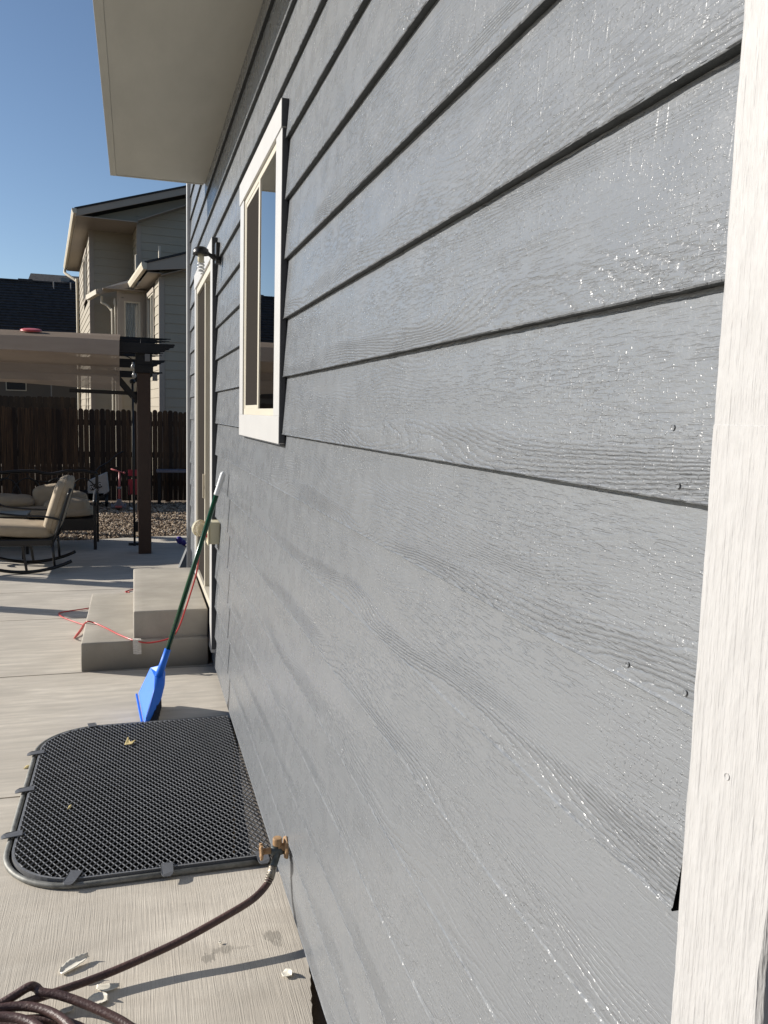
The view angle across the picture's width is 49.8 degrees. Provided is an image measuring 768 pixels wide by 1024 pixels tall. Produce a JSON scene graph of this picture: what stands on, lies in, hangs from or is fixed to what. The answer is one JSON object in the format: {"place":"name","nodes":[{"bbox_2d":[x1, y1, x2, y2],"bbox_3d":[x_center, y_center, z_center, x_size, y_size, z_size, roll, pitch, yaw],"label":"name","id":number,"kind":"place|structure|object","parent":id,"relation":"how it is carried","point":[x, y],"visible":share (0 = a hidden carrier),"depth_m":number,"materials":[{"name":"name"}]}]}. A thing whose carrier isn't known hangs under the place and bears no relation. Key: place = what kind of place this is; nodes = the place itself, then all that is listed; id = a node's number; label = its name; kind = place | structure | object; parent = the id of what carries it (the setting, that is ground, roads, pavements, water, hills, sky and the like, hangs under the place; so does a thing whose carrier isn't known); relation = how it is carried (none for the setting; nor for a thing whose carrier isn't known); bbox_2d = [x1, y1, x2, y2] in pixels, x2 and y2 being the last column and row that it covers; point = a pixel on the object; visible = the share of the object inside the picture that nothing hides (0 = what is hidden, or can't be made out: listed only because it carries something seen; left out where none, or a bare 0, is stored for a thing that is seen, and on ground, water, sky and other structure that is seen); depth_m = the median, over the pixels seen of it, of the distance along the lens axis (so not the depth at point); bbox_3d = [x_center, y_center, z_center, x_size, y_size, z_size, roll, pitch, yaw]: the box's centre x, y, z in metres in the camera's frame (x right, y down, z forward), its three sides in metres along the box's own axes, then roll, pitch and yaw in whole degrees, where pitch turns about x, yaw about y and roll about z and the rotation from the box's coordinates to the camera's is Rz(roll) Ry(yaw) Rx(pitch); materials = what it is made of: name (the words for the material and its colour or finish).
{"place":"outdoors","nodes":[
{"label":"outdoors","id":0,"kind":"place"},
{"bbox_2d":[56,501,186,539],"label":"gravel","id":1,"kind":"structure","parent":0,"point":[120,525],"depth_m":11.46,"materials":[{"name":"grey gravel"}]},
{"bbox_2d":[80,451,122,506],"bbox_3d":[-4.557,-0.544,13.293,0.727,0.890,0.520,0,7,-17],"label":"lawn mower","id":2,"kind":"object","parent":1,"relation":"on","point":[103,485],"visible":0.59,"depth_m":13.12,"materials":[{"name":"white fabric"}]},
{"bbox_2d":[111,468,125,508],"bbox_3d":[-4.173,-0.380,13.022,0.223,0.644,0.555,0,7,-17],"label":"toy scooter","id":3,"kind":"object","parent":1,"relation":"on","point":[118,503],"visible":1,"depth_m":12.80,"materials":[{"name":"pink plastic"}]},
{"bbox_2d":[128,470,136,505],"bbox_3d":[-3.981,-0.383,13.219,0.209,0.582,0.126,0,7,-17],"label":"folding chair","id":4,"kind":"object","parent":1,"relation":"on","point":[130,484],"visible":0.64,"depth_m":13.21,"materials":[{"name":"red plastic"}]},
{"bbox_2d":[156,469,186,503],"bbox_3d":[-3.376,-0.422,13.886,0.850,0.575,0.280,0,7,-17],"label":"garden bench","id":5,"kind":"object","parent":1,"relation":"on","point":[159,471],"visible":0.54,"depth_m":13.68,"materials":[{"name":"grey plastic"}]},
{"bbox_2d":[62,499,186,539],"bbox_3d":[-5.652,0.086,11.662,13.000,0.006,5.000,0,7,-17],"label":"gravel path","id":6,"kind":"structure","parent":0,"point":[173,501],"depth_m":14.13,"materials":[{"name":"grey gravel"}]},
{"bbox_2d":[0,406,186,501],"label":"cedar fence","id":7,"kind":"object","parent":6,"relation":"on","point":[20,429],"visible":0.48,"depth_m":13.63,"materials":[{"name":"brown wood"}]},
{"bbox_2d":[0,536,312,1023],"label":"patio","id":8,"kind":"structure","parent":0,"point":[48,688],"depth_m":2.65,"materials":[{"name":"concrete"}]},
{"bbox_2d":[0,510,30,559],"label":"patio table","id":9,"kind":"object","parent":8,"relation":"on","point":[22,512],"visible":0.49,"depth_m":8.53,"materials":[{"name":"black metal"}]},
{"bbox_2d":[0,475,75,573],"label":"rocking chair","id":10,"kind":"object","parent":8,"relation":"on","point":[22,533],"visible":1,"depth_m":7.77,"materials":[{"name":"beige fabric"}]},
{"bbox_2d":[0,469,98,549],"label":"patio sofa","id":11,"kind":"object","parent":8,"relation":"on","point":[82,514],"visible":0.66,"depth_m":9.13,"materials":[{"name":"black metal"}]},
{"bbox_2d":[60,1006,73,1012],"bbox_3d":[-0.817,1.284,2.137,0.034,0.009,0.017,-1,7,-22],"label":"caulk scrap","id":12,"kind":"object","parent":8,"relation":"on","point":[67,1009],"visible":0.91,"depth_m":2.14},
{"bbox_2d":[59,952,88,973],"bbox_3d":[-0.866,1.257,2.313,0.036,0.018,0.085,7,9,40],"label":"caulk scrap","id":13,"kind":"object","parent":8,"relation":"on","point":[72,963],"visible":1,"depth_m":2.31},
{"bbox_2d":[0,329,174,553],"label":"pergola","id":14,"kind":"object","parent":8,"relation":"on","point":[85,360],"visible":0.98,"depth_m":8.39,"materials":[{"name":"brown wood"}]},
{"bbox_2d":[20,328,41,331],"bbox_3d":[-3.651,-1.885,8.572,0.216,0.022,0.216,0,17,-17],"label":"flying disc","id":15,"kind":"object","parent":14,"relation":"on","point":[31,330],"visible":1,"depth_m":8.51,"materials":[{"name":"red plastic"}]},
{"bbox_2d":[88,992,107,1003],"bbox_3d":[-0.752,1.278,2.178,0.052,0.015,0.041,0,7,-13],"label":"caulk scrap","id":16,"kind":"object","parent":8,"relation":"on","point":[100,997],"visible":0.76,"depth_m":2.18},
{"bbox_2d":[96,983,119,991],"bbox_3d":[-0.743,1.276,2.222,0.061,0.010,0.027,1,7,-5],"label":"caulk scrap","id":17,"kind":"object","parent":8,"relation":"on","point":[106,987],"visible":1,"depth_m":2.23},
{"bbox_2d":[58,557,199,653],"bbox_3d":[-1.869,0.404,5.804,0.777,0.866,2.660,-1,7,-22],"label":"extension cord","id":18,"kind":"object","parent":8,"relation":"on","point":[137,642],"visible":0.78,"depth_m":4.95,"materials":[{"name":"red rubber"}]},
{"bbox_2d":[128,379,137,545],"bbox_3d":[-2.838,-0.557,9.446,0.160,1.901,0.120,0,7,-17],"label":"shepherd pole","id":19,"kind":"object","parent":8,"relation":"on","point":[135,523],"visible":0.88,"depth_m":9.44,"materials":[{"name":"black metal"}]},
{"bbox_2d":[1,715,270,888],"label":"cover","id":20,"kind":"object","parent":8,"relation":"in","point":[155,799],"depth_m":3.59,"materials":[{"name":"metal"}]},
{"bbox_2d":[124,738,134,744],"bbox_3d":[-1.164,1.051,3.803,0.040,0.021,0.048,2,7,2],"label":"leaf","id":21,"kind":"object","parent":20,"relation":"on","point":[127,742],"visible":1,"depth_m":3.79,"materials":[{"name":"yellow plant"}]},
{"bbox_2d":[0,865,276,1023],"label":"garden hose","id":22,"kind":"object","parent":8,"relation":"on","point":[10,1007],"visible":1,"depth_m":2.13,"materials":[{"name":"red rubber"}]},
{"bbox_2d":[81,568,207,671],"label":"concrete steps","id":23,"kind":"structure","parent":8,"relation":"on","point":[146,610],"depth_m":5.09,"materials":[{"name":"grey concrete"}]},
{"bbox_2d":[136,471,225,726],"bbox_3d":[-1.085,0.411,4.250,0.450,1.252,0.310,-3,8,-37],"label":"broom","id":24,"kind":"object","parent":8,"relation":"on","point":[150,693],"visible":0.94,"depth_m":4.23,"materials":[{"name":"blue plastic"}]},
{"bbox_2d":[179,546,186,567],"bbox_3d":[-1.960,0.423,8.265,0.173,0.260,0.140,0,7,-17],"label":"downspout extension","id":25,"kind":"object","parent":8,"relation":"on","point":[183,563],"visible":0.17,"depth_m":8.20,"materials":[{"name":"grey paint"}]},
{"bbox_2d":[282,968,292,976],"bbox_3d":[-0.269,1.278,2.298,0.030,0.013,0.031,6,8,33],"label":"caulk scrap","id":26,"kind":"object","parent":8,"relation":"on","point":[286,972],"visible":1,"depth_m":2.30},
{"bbox_2d":[1,464,326,1023],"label":"ground","id":27,"kind":"structure","parent":0,"point":[318,1016],"depth_m":2.24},
{"bbox_2d":[0,395,75,463],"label":"cedar fence","id":28,"kind":"object","parent":27,"relation":"on","point":[27,402],"visible":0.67,"depth_m":22.10,"materials":[{"name":"brown wood"}]},
{"bbox_2d":[0,273,80,408],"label":"house","id":29,"kind":"structure","parent":27,"relation":"on","point":[45,302],"depth_m":27.66,"materials":[{"name":"brown paint"}]},
{"bbox_2d":[6,382,26,390],"bbox_3d":[-11.699,-4.015,26.346,0.610,0.310,0.044,0,7,-17],"label":"window","id":30,"kind":"structure","parent":29,"relation":"in","point":[11,386],"depth_m":26.33,"materials":[{"name":"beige glass"}]},
{"bbox_2d":[63,185,185,470],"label":"neighbour house","id":31,"kind":"structure","parent":27,"relation":"on","point":[125,257],"depth_m":18.19,"materials":[{"name":"beige paint"}]},
{"bbox_2d":[83,247,87,304],"bbox_3d":[-7.530,-5.924,20.893,0.050,1.194,1.720,-1,7,-22],"label":"window","id":32,"kind":"structure","parent":31,"relation":"in","point":[85,288],"depth_m":20.92,"materials":[{"name":"beige plastic"}]},
{"bbox_2d":[86,388,88,410],"bbox_3d":[-7.507,-2.838,20.993,0.050,1.244,1.170,-1,7,-22],"label":"window","id":33,"kind":"structure","parent":31,"relation":"in","point":[87,394],"depth_m":20.95,"materials":[{"name":"beige plastic"}]},
{"bbox_2d":[121,297,143,336],"bbox_3d":[-5.420,-4.003,17.830,0.460,1.194,0.092,-1,7,-22],"label":"window","id":34,"kind":"structure","parent":31,"relation":"in","point":[132,322],"depth_m":17.83,"materials":[{"name":"beige plastic"}]},
{"bbox_2d":[146,287,154,337],"bbox_3d":[-4.813,-3.947,17.182,0.092,1.264,1.250,-1,7,-22],"label":"window","id":35,"kind":"structure","parent":31,"relation":"in","point":[150,301],"depth_m":17.17,"materials":[{"name":"beige plastic"}]},
{"bbox_2d":[93,0,767,1023],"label":"house","id":36,"kind":"structure","parent":27,"relation":"on","point":[477,366],"depth_m":1.13,"materials":[{"name":"grey paint"}]},
{"bbox_2d":[194,237,216,652],"bbox_3d":[-1.151,-0.440,5.505,0.122,2.410,1.436,0,7,-17],"label":"sliding door","id":37,"kind":"structure","parent":36,"relation":"in","point":[205,284],"depth_m":5.43,"materials":[{"name":"white paint"}]},
{"bbox_2d":[192,520,219,545],"bbox_3d":[-0.998,0.110,4.725,0.126,0.139,0.198,-7,11,-52],"label":"outlet box","id":38,"kind":"object","parent":36,"relation":"attached to","point":[213,535],"visible":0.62,"depth_m":4.66,"materials":[{"name":"beige plastic"}]},
{"bbox_2d":[193,242,220,273],"bbox_3d":[-0.951,-1.377,4.490,0.086,0.182,0.184,8,9,44],"label":"wall lamp","id":39,"kind":"object","parent":36,"relation":"attached to","point":[201,252],"visible":0.99,"depth_m":4.45,"materials":[{"name":"black metal"}]},
{"bbox_2d":[239,98,288,445],"bbox_3d":[-0.463,-0.796,3.071,0.024,1.053,1.049,0,7,-17],"label":"window","id":40,"kind":"structure","parent":36,"relation":"in","point":[263,204],"depth_m":2.92,"materials":[{"name":"white paint"}]},
{"bbox_2d":[259,836,288,866],"bbox_3d":[-0.345,1.063,2.594,0.086,0.092,0.065,0,7,-17],"label":"hose spigot","id":41,"kind":"object","parent":36,"relation":"attached to","point":[277,849],"visible":1,"depth_m":2.58,"materials":[{"name":"gold metal"}]},
{"bbox_2d":[176,536,186,546],"bbox_3d":[-2.329,0.342,9.540,0.136,0.123,0.084,0,7,-17],"label":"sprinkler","id":42,"kind":"object","parent":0,"point":[181,540],"visible":0.98,"depth_m":9.51,"materials":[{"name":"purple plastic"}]}
]}

